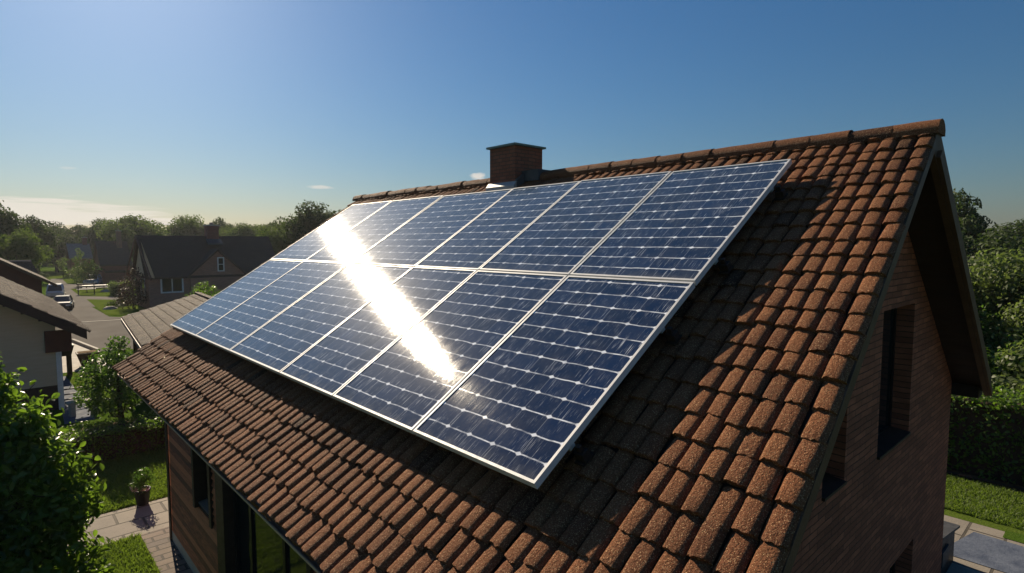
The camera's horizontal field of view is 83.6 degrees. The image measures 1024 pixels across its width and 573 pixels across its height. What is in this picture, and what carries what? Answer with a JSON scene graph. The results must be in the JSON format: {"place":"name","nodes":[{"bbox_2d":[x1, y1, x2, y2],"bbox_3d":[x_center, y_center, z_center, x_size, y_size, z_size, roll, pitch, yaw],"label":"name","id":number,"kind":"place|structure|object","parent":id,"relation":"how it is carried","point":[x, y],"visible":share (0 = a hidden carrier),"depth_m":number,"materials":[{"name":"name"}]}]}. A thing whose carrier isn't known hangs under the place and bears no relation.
{"place":"outdoors","nodes":[
{"label":"outdoors","id":0,"kind":"place"},
{"bbox_2d":[7,260,41,281],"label":"hip roofed house","id":1,"kind":"structure","parent":0,"point":[27,264],"depth_m":35.87,"materials":[{"name":"grey wood"}]},
{"bbox_2d":[47,275,73,278],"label":"lawn","id":2,"kind":"structure","parent":0,"point":[55,277],"depth_m":69.76,"materials":[{"name":"green plant"}]},
{"bbox_2d":[38,272,49,277],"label":"shrub","id":3,"kind":"object","parent":2,"relation":"on","point":[45,275],"visible":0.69,"depth_m":68.84,"materials":[{"name":"green plant"}]},
{"bbox_2d":[55,256,68,277],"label":"young tree","id":4,"kind":"object","parent":2,"relation":"on","point":[61,265],"visible":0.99,"depth_m":69.23,"materials":[{"name":"green plant"}]},
{"bbox_2d":[63,279,81,283],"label":"lawn","id":5,"kind":"structure","parent":0,"point":[68,281],"depth_m":62.27,"materials":[{"name":"green plant"}]},
{"bbox_2d":[64,267,86,281],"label":"round bush","id":6,"kind":"object","parent":5,"relation":"on","point":[71,271],"visible":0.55,"depth_m":60.01,"materials":[{"name":"green plant"}]},
{"bbox_2d":[72,248,83,267],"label":"young tree","id":7,"kind":"object","parent":5,"relation":"on","point":[80,255],"visible":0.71,"depth_m":65.41,"materials":[{"name":"green plant"}]},
{"bbox_2d":[62,376,95,423],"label":"garden path","id":8,"kind":"structure","parent":0,"point":[80,413],"depth_m":13.98,"materials":[{"name":"grey concrete"}]},
{"bbox_2d":[65,398,96,416],"bbox_3d":[-10.325,2.901,13.783,0.260,0.350,0.640,3,6,39],"label":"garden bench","id":9,"kind":"object","parent":8,"relation":"on","point":[72,409],"visible":0.45,"depth_m":13.56,"materials":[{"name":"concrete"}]},
{"bbox_2d":[51,279,108,317],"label":"street","id":10,"kind":"structure","parent":0,"point":[82,308],"depth_m":36.87,"materials":[{"name":"grey asphalt"}]},
{"bbox_2d":[45,283,65,297],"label":"parked car","id":11,"kind":"object","parent":10,"relation":"on","point":[52,291],"visible":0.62,"depth_m":41.45,"materials":[{"name":"silver metal"}]},
{"bbox_2d":[53,295,73,309],"bbox_3d":[-28.216,1.010,35.940,1.056,0.819,2.639,-3,5,-34],"label":"parked car","id":12,"kind":"object","parent":10,"relation":"on","point":[65,301],"visible":0.59,"depth_m":35.53,"materials":[{"name":"grey paint"}]},
{"bbox_2d":[62,342,104,372],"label":"pavement","id":13,"kind":"structure","parent":0,"point":[76,364],"depth_m":20.11,"materials":[{"name":"concrete"}]},
{"bbox_2d":[72,339,99,350],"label":"kerb","id":14,"kind":"structure","parent":13,"relation":"on","point":[86,345],"depth_m":22.73,"materials":[{"name":"concrete"}]},
{"bbox_2d":[75,350,99,365],"bbox_3d":[-14.230,2.422,19.204,0.620,0.490,0.500,-4,6,-42],"label":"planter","id":15,"kind":"object","parent":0,"point":[83,355],"visible":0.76,"depth_m":19.01,"materials":[{"name":"concrete"}]},
{"bbox_2d":[67,284,107,288],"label":"driveway","id":16,"kind":"structure","parent":0,"point":[72,286],"depth_m":55.01,"materials":[{"name":"concrete"}]},
{"bbox_2d":[83,274,102,284],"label":"parked car","id":17,"kind":"object","parent":16,"relation":"on","point":[98,281],"visible":0.66,"depth_m":55.07,"materials":[{"name":"blue paint"}]},
{"bbox_2d":[71,287,110,295],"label":"lawn","id":18,"kind":"structure","parent":0,"point":[89,292],"depth_m":48.16,"materials":[{"name":"green plant"}]},
{"bbox_2d":[76,283,95,294],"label":"park bench","id":19,"kind":"object","parent":18,"relation":"on","point":[78,286],"visible":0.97,"depth_m":46.31,"materials":[{"name":"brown wood"}]},
{"bbox_2d":[55,317,132,350],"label":"cross street","id":20,"kind":"structure","parent":0,"point":[100,334],"depth_m":26.48,"materials":[{"name":"grey asphalt"}]},
{"bbox_2d":[82,285,106,292],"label":"picnic table","id":21,"kind":"object","parent":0,"point":[95,287],"visible":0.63,"depth_m":48.64,"materials":[{"name":"brown wood"}]},
{"bbox_2d":[64,370,134,397],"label":"lawn","id":22,"kind":"structure","parent":0,"point":[69,377],"depth_m":17.02,"materials":[{"name":"green plant"}]},
{"bbox_2d":[40,532,160,572],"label":"grass","id":23,"kind":"structure","parent":0,"point":[133,551],"depth_m":7.43,"materials":[{"name":"green plant"}]},
{"bbox_2d":[41,497,168,552],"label":"garden path","id":24,"kind":"structure","parent":0,"point":[126,522],"depth_m":8.43,"materials":[{"name":"beige stone"}]},
{"bbox_2d":[128,467,154,505],"bbox_3d":[-5.795,3.130,8.976,0.300,0.582,0.348,3,5,34],"label":"potted plant","id":25,"kind":"object","parent":24,"relation":"on","point":[140,490],"visible":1,"depth_m":8.93,"materials":[{"name":"green plant"}]},
{"bbox_2d":[81,296,131,306],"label":"driveway","id":26,"kind":"structure","parent":0,"point":[85,298],"depth_m":42.91,"materials":[{"name":"concrete"}]},
{"bbox_2d":[87,299,146,314],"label":"lawn","id":27,"kind":"structure","parent":0,"point":[99,304],"depth_m":36.23,"materials":[{"name":"green plant"}]},
{"bbox_2d":[103,306,117,309],"bbox_3d":[-25.183,1.321,35.906,0.528,0.202,0.756,2,5,26],"label":"rock","id":28,"kind":"object","parent":27,"relation":"on","point":[108,307],"visible":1,"depth_m":35.77,"materials":[{"name":"stone"}]},
{"bbox_2d":[104,299,126,306],"bbox_3d":[-25.698,1.081,37.006,0.822,0.660,1.418,2,5,20],"label":"shrub","id":29,"kind":"object","parent":27,"relation":"on","point":[112,303],"visible":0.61,"depth_m":36.85,"materials":[{"name":"green plant"}]},
{"bbox_2d":[114,265,148,308],"bbox_3d":[-23.790,0.080,35.926,2.397,2.813,1.662,0,4,-2],"label":"purple bush","id":30,"kind":"object","parent":27,"relation":"on","point":[133,297],"visible":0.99,"depth_m":35.77,"materials":[{"name":"green plant"}]},
{"bbox_2d":[68,448,167,513],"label":"grass","id":31,"kind":"structure","parent":0,"point":[117,464],"depth_m":9.98,"materials":[{"name":"green plant"}]},
{"bbox_2d":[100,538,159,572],"bbox_3d":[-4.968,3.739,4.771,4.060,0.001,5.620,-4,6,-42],"label":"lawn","id":32,"kind":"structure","parent":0,"point":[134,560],"depth_m":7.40,"materials":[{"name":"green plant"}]},
{"bbox_2d":[0,352,114,572],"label":"leafy shrub","id":33,"kind":"object","parent":32,"relation":"on","point":[40,501],"visible":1,"depth_m":5.44,"materials":[{"name":"green plant"}]},
{"bbox_2d":[121,292,211,353],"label":"roof","id":34,"kind":"structure","parent":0,"point":[145,327],"depth_m":16.51,"materials":[{"name":"brown tile"}]},
{"bbox_2d":[125,222,274,308],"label":"gabled house","id":35,"kind":"structure","parent":0,"point":[171,268],"depth_m":37.48,"materials":[{"name":"brick"}]},
{"bbox_2d":[140,278,145,295],"bbox_3d":[-23.622,0.023,36.649,0.060,1.100,1.200,-4,6,-42],"label":"window","id":36,"kind":"structure","parent":35,"relation":"in","point":[143,283],"depth_m":36.54,"materials":[{"name":"white paint"}]},
{"bbox_2d":[160,278,183,292],"bbox_3d":[-21.490,-0.104,36.193,1.280,1.020,0.060,-4,6,-42],"label":"window","id":37,"kind":"structure","parent":35,"relation":"in","point":[167,285],"depth_m":36.19,"materials":[{"name":"white glass"}]},
{"bbox_2d":[217,257,224,270],"bbox_3d":[-19.262,-1.471,37.868,0.420,0.940,0.060,-4,6,-42],"label":"window","id":38,"kind":"structure","parent":35,"relation":"in","point":[220,260],"depth_m":37.86,"materials":[{"name":"white paint"}]},
{"bbox_2d":[0,0,1023,231],"label":"sky","id":39,"kind":"structure","parent":0,"point":[236,111],"materials":[{"name":"blue"}]},
{"bbox_2d":[40,256,1012,567],"bbox_3d":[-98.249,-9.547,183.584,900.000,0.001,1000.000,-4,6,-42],"label":"ground","id":40,"kind":"structure","parent":0,"point":[50,270],"depth_m":14.10,"materials":[{"name":"green plant"}]},
{"bbox_2d":[0,200,33,259],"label":"broadleaf tree","id":41,"kind":"object","parent":40,"relation":"on","point":[9,224],"visible":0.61,"depth_m":47.82,"materials":[{"name":"green plant"}]},
{"bbox_2d":[0,228,53,286],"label":"broadleaf tree","id":42,"kind":"object","parent":40,"relation":"on","point":[21,245],"visible":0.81,"depth_m":44.10,"materials":[{"name":"green plant"}]},
{"bbox_2d":[0,258,56,293],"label":"red wood house","id":43,"kind":"structure","parent":40,"relation":"on","point":[22,276],"depth_m":24.53,"materials":[{"name":"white wood"}]},
{"bbox_2d":[15,214,62,271],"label":"broadleaf tree","id":44,"kind":"object","parent":40,"relation":"on","point":[47,237],"visible":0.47,"depth_m":61.42,"materials":[{"name":"green plant"}]},
{"bbox_2d":[0,276,90,411],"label":"cream house","id":45,"kind":"structure","parent":40,"relation":"on","point":[34,342],"depth_m":13.82,"materials":[{"name":"beige paint"}]},
{"bbox_2d":[37,226,64,272],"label":"broadleaf tree","id":46,"kind":"object","parent":40,"relation":"on","point":[62,241],"visible":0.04,"depth_m":79.30,"materials":[{"name":"green plant"}]},
{"bbox_2d":[45,228,81,272],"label":"broadleaf tree","id":47,"kind":"object","parent":40,"relation":"on","point":[70,240],"visible":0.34,"depth_m":81.92,"materials":[{"name":"green plant"}]},
{"bbox_2d":[43,221,83,269],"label":"broadleaf tree","id":48,"kind":"object","parent":40,"relation":"on","point":[65,228],"visible":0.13,"depth_m":88.74,"materials":[{"name":"green plant"}]},
{"bbox_2d":[62,343,73,374],"bbox_3d":[-13.998,2.299,17.843,0.560,0.950,0.440,-4,6,-42],"label":"post","id":49,"kind":"object","parent":40,"relation":"on","point":[68,354],"visible":0.5,"depth_m":17.85,"materials":[{"name":"brown wood"}]},
{"bbox_2d":[64,385,88,400],"bbox_3d":[-11.220,2.792,14.576,0.043,0.450,0.720,4,6,42],"label":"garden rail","id":50,"kind":"object","parent":40,"relation":"on","point":[72,393],"visible":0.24,"depth_m":14.56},
{"bbox_2d":[65,236,92,276],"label":"red brick house","id":51,"kind":"structure","parent":40,"relation":"on","point":[71,253],"depth_m":72.92,"materials":[{"name":"concrete"}]},
{"bbox_2d":[68,224,93,251],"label":"broadleaf tree","id":52,"kind":"object","parent":40,"relation":"on","point":[80,226],"visible":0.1,"depth_m":90.43,"materials":[{"name":"green plant"}]},
{"bbox_2d":[41,249,132,265],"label":"distant wood","id":53,"kind":"object","parent":40,"relation":"on","point":[44,264],"depth_m":105.82,"materials":[{"name":"green plant"}]},
{"bbox_2d":[73,259,104,283],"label":"round bush","id":54,"kind":"object","parent":40,"relation":"on","point":[88,270],"visible":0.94,"depth_m":54.70,"materials":[{"name":"green plant"}]},
{"bbox_2d":[79,218,107,255],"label":"broadleaf tree","id":55,"kind":"object","parent":40,"relation":"on","point":[89,233],"visible":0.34,"depth_m":86.25,"materials":[{"name":"green plant"}]},
{"bbox_2d":[40,410,168,468],"bbox_3d":[-7.712,2.895,11.100,5.073,0.790,1.103,-4,6,-42],"label":"hedge","id":56,"kind":"object","parent":40,"relation":"on","point":[104,440],"visible":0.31,"depth_m":10.94,"materials":[{"name":"green plant"}]},
{"bbox_2d":[93,229,131,284],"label":"brick cottage","id":57,"kind":"structure","parent":40,"relation":"on","point":[111,258],"depth_m":58.44,"materials":[{"name":"brick"}]},
{"bbox_2d":[106,279,132,295],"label":"hedge","id":58,"kind":"object","parent":40,"relation":"on","point":[113,288],"visible":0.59,"depth_m":45.24,"materials":[{"name":"green plant"}]},
{"bbox_2d":[110,227,136,261],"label":"broadleaf tree","id":59,"kind":"object","parent":40,"relation":"on","point":[126,232],"visible":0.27,"depth_m":71.48,"materials":[{"name":"green plant"}]},
{"bbox_2d":[93,213,175,260],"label":"broadleaf tree","id":60,"kind":"object","parent":40,"relation":"on","point":[138,226],"visible":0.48,"depth_m":76.91,"materials":[{"name":"green plant"}]},
{"bbox_2d":[141,526,192,572],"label":"paved path","id":61,"kind":"structure","parent":40,"relation":"on","point":[166,555],"depth_m":7.58,"materials":[{"name":"beige stone"}]},
{"bbox_2d":[162,214,205,235],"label":"broadleaf tree","id":62,"kind":"object","parent":40,"relation":"on","point":[181,227],"visible":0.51,"depth_m":83.18,"materials":[{"name":"green plant"}]},
{"bbox_2d":[184,280,219,296],"bbox_3d":[-16.160,0.769,30.211,2.128,2.282,1.276,-1,5,-19],"label":"round bush","id":63,"kind":"object","parent":40,"relation":"on","point":[202,289],"visible":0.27,"depth_m":30.01,"materials":[{"name":"green plant"}]},
{"bbox_2d":[199,216,235,235],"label":"broadleaf tree","id":64,"kind":"object","parent":40,"relation":"on","point":[220,222],"visible":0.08,"depth_m":83.77,"materials":[{"name":"green plant"}]},
{"bbox_2d":[219,223,263,235],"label":"broadleaf tree","id":65,"kind":"object","parent":40,"relation":"on","point":[244,229],"visible":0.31,"depth_m":80.45,"materials":[{"name":"green plant"}]},
{"bbox_2d":[261,216,288,251],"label":"broadleaf tree","id":66,"kind":"object","parent":40,"relation":"on","point":[275,223],"visible":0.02,"depth_m":62.75,"materials":[{"name":"green plant"}]},
{"bbox_2d":[256,220,294,255],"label":"broadleaf tree","id":67,"kind":"object","parent":40,"relation":"on","point":[276,241],"visible":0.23,"depth_m":56.69,"materials":[{"name":"green plant"}]},
{"bbox_2d":[275,200,340,249],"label":"broadleaf tree","id":68,"kind":"object","parent":40,"relation":"on","point":[300,226],"visible":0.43,"depth_m":53.36,"materials":[{"name":"green plant"}]},
{"bbox_2d":[112,119,992,572],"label":"brick house","id":69,"kind":"structure","parent":40,"relation":"on","point":[784,403],"depth_m":3.63,"materials":[{"name":"ceramic"}]},
{"bbox_2d":[198,463,208,514],"bbox_3d":[-3.497,2.214,6.644,0.140,0.780,0.610,-4,6,-42],"label":"window","id":70,"kind":"structure","parent":69,"relation":"in","point":[204,503],"depth_m":6.80,"materials":[{"name":"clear glass"}]},
{"bbox_2d":[233,490,305,572],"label":"patio door","id":71,"kind":"structure","parent":69,"relation":"in","point":[258,548],"depth_m":5.56,"materials":[{"name":"black glass"}]},
{"bbox_2d":[569,443,594,466],"bbox_3d":[-2.063,0.632,5.477,7.194,0.100,0.090,5,39,47],"label":"mounting rail","id":72,"kind":"object","parent":69,"relation":"attached to","point":[583,455],"visible":0.23,"depth_m":2.85,"materials":[{"name":"metal"}]},
{"bbox_2d":[170,259,302,337],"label":"solar panel","id":73,"kind":"object","parent":72,"relation":"attached to","point":[204,315],"visible":0.79,"depth_m":7.90,"materials":[{"name":"glass"}]},
{"bbox_2d":[195,261,348,352],"bbox_3d":[-2.919,0.175,6.973,1.316,0.040,1.646,5,39,47],"label":"solar panel","id":74,"kind":"object","parent":72,"relation":"attached to","point":[230,330],"visible":0.85,"depth_m":6.90,"materials":[{"name":"glass"}]},
{"bbox_2d":[229,264,412,374],"bbox_3d":[-1.993,0.253,5.969,1.388,0.041,1.647,5,39,47],"label":"solar panel","id":75,"kind":"object","parent":72,"relation":"attached to","point":[279,343],"visible":0.79,"depth_m":5.88,"materials":[{"name":"glass"}]},
{"bbox_2d":[280,267,476,398],"bbox_3d":[-1.166,0.319,5.069,1.028,0.040,1.646,5,39,47],"label":"solar panel","id":76,"kind":"object","parent":72,"relation":"attached to","point":[334,361],"visible":0.8,"depth_m":4.99,"materials":[{"name":"glass"}]},
{"bbox_2d":[333,270,567,434],"bbox_3d":[-0.448,0.377,4.289,1.064,0.041,1.646,5,39,47],"label":"solar panel","id":77,"kind":"object","parent":72,"relation":"attached to","point":[410,380],"visible":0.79,"depth_m":4.19,"materials":[{"name":"glass"}]},
{"bbox_2d":[413,275,694,488],"bbox_3d":[0.273,0.436,3.506,1.036,0.041,1.647,5,39,47],"label":"solar panel","id":78,"kind":"object","parent":72,"relation":"attached to","point":[526,398],"visible":1,"depth_m":3.38,"materials":[{"name":"glass"}]},
{"bbox_2d":[660,326,681,345],"bbox_3d":[-1.473,0.083,5.979,7.194,0.100,0.090,5,39,47],"label":"mounting rail","id":79,"kind":"object","parent":69,"relation":"attached to","point":[673,337],"visible":0.2,"depth_m":3.35,"materials":[{"name":"metal"}]},
{"bbox_2d":[713,258,733,274],"bbox_3d":[-1.019,-0.340,6.365,7.194,0.100,0.090,5,39,47],"label":"mounting rail","id":80,"kind":"object","parent":69,"relation":"attached to","point":[725,267],"visible":0.22,"depth_m":3.73,"materials":[{"name":"metal"}]},
{"bbox_2d":[271,201,390,260],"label":"solar panel","id":81,"kind":"object","parent":80,"relation":"attached to","point":[309,245],"visible":0.76,"depth_m":8.77,"materials":[{"name":"blue glass"}]},
{"bbox_2d":[305,195,442,263],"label":"solar panel","id":82,"kind":"object","parent":80,"relation":"attached to","point":[361,238],"visible":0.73,"depth_m":7.79,"materials":[{"name":"blue glass"}]},
{"bbox_2d":[415,181,579,270],"bbox_3d":[-0.132,-0.642,5.949,1.028,0.041,1.646,4,39,47],"label":"solar panel","id":83,"kind":"object","parent":80,"relation":"attached to","point":[483,238],"visible":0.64,"depth_m":5.89,"materials":[{"name":"blue glass"}]},
{"bbox_2d":[479,171,671,275],"bbox_3d":[0.585,-0.586,5.167,1.064,0.040,1.646,5,39,47],"label":"solar panel","id":84,"kind":"object","parent":80,"relation":"attached to","point":[572,229],"visible":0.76,"depth_m":5.08,"materials":[{"name":"blue glass"}]},
{"bbox_2d":[570,159,791,285],"bbox_3d":[1.307,-0.525,4.385,1.036,0.040,1.646,5,39,47],"label":"solar panel","id":85,"kind":"object","parent":80,"relation":"attached to","point":[685,225],"visible":0.89,"depth_m":4.28,"materials":[{"name":"blue glass"}]},
{"bbox_2d":[770,186,787,200],"bbox_3d":[-0.416,-0.900,6.878,7.194,0.100,0.090,5,39,47],"label":"mounting rail","id":86,"kind":"object","parent":69,"relation":"attached to","point":[780,193],"visible":0.2,"depth_m":4.25,"materials":[{"name":"metal"}]},
{"bbox_2d":[351,189,511,266],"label":"solar panel","id":87,"kind":"object","parent":86,"relation":"attached to","point":[419,237],"visible":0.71,"depth_m":6.78,"materials":[{"name":"blue glass"}]},
{"bbox_2d":[822,473,846,501],"bbox_3d":[2.204,1.105,4.049,0.440,0.664,0.190,-4,6,-42],"label":"window","id":88,"kind":"structure","parent":69,"relation":"in","point":[831,484],"depth_m":4.07,"materials":[{"name":"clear glass"}]},
{"bbox_2d":[890,563,894,572],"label":"window","id":89,"kind":"structure","parent":69,"relation":"in","point":[892,570],"depth_m":5.80,"materials":[{"name":"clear glass"}]},
{"bbox_2d":[877,308,910,459],"bbox_3d":[3.295,0.781,5.028,0.960,1.224,0.190,-4,6,-42],"label":"window","id":90,"kind":"structure","parent":69,"relation":"in","point":[889,436],"depth_m":5.28,"materials":[{"name":"black glass"}]},
{"bbox_2d":[953,187,998,252],"bbox_3d":[23.540,-1.609,30.410,3.932,7.215,3.210,0,4,2],"label":"broadleaf tree","id":91,"kind":"object","parent":40,"relation":"on","point":[972,222],"visible":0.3,"depth_m":29.59,"materials":[{"name":"green plant"}]},
{"bbox_2d":[961,224,1023,269],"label":"broadleaf tree","id":92,"kind":"object","parent":40,"relation":"on","point":[995,241],"visible":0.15,"depth_m":24.29,"materials":[{"name":"green plant"}]},
{"bbox_2d":[976,296,1008,344],"bbox_3d":[10.943,1.446,15.478,3.773,3.234,3.875,-4,6,-42],"label":"leafy tree","id":93,"kind":"object","parent":40,"relation":"on","point":[993,321],"depth_m":14.46,"materials":[{"name":"green plant"}]},
{"bbox_2d":[967,243,1023,351],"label":"leafy tree","id":94,"kind":"object","parent":40,"relation":"on","point":[1001,281],"visible":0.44,"depth_m":14.75,"materials":[{"name":"green plant"}]},
{"bbox_2d":[981,318,1023,386],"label":"garden shrub","id":95,"kind":"object","parent":40,"relation":"on","point":[991,347],"visible":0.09,"depth_m":13.49,"materials":[{"name":"green plant"}]},
{"bbox_2d":[981,219,1023,244],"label":"broadleaf tree","id":96,"kind":"object","parent":40,"relation":"on","point":[1018,226],"visible":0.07,"depth_m":34.60,"materials":[{"name":"green plant"}]},
{"bbox_2d":[987,295,1023,346],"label":"leafy tree","id":97,"kind":"object","parent":40,"relation":"on","point":[1014,317],"visible":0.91,"depth_m":13.84,"materials":[{"name":"green plant"}]},
{"bbox_2d":[989,340,1023,395],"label":"garden shrub","id":98,"kind":"object","parent":40,"relation":"on","point":[1018,380],"visible":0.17,"depth_m":12.50,"materials":[{"name":"green plant"}]},
{"bbox_2d":[944,515,1023,572],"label":"paving","id":99,"kind":"structure","parent":0,"point":[960,565],"depth_m":7.96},
{"bbox_2d":[941,521,959,572],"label":"storage box","id":100,"kind":"object","parent":99,"relation":"on","point":[949,529],"visible":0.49,"depth_m":7.12,"materials":[{"name":"black plastic"}]},
{"bbox_2d":[953,532,1023,572],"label":"patio slab","id":101,"kind":"structure","parent":99,"relation":"on","point":[992,552],"depth_m":7.58,"materials":[{"name":"concrete"}]},
{"bbox_2d":[945,473,1023,529],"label":"grass","id":102,"kind":"structure","parent":0,"point":[968,488],"depth_m":9.03,"materials":[{"name":"green plant"}]},
{"bbox_2d":[1003,530,1023,542],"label":"lawn","id":103,"kind":"structure","parent":0,"point":[1014,536],"depth_m":8.00,"materials":[{"name":"green plant"}]},
{"bbox_3d":[11.381,3.559,7.127,1.450,0.001,15.000,-4,6,-42],"label":"soil bed","id":104,"kind":"object","parent":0,"visible":0},
{"bbox_2d":[946,471,1023,491],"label":"timber edging","id":105,"kind":"object","parent":104,"relation":"on","point":[1017,489],"depth_m":9.74,"materials":[{"name":"brown wood"}]},
{"bbox_2d":[947,384,1023,485],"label":"hedge","id":106,"kind":"object","parent":104,"relation":"on","point":[986,437],"visible":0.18,"depth_m":9.95,"materials":[{"name":"green plant"}]},
{"label":"soil bed","id":107,"kind":"structure","parent":0,"visible":0},
{"bbox_2d":[69,335,143,422],"bbox_3d":[-8.412,2.161,11.988,1.524,2.303,0.991,0,4,-3],"label":"garden tree","id":108,"kind":"object","parent":107,"relation":"on","point":[122,394],"visible":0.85,"depth_m":11.80,"materials":[{"name":"green plant"}]}
]}

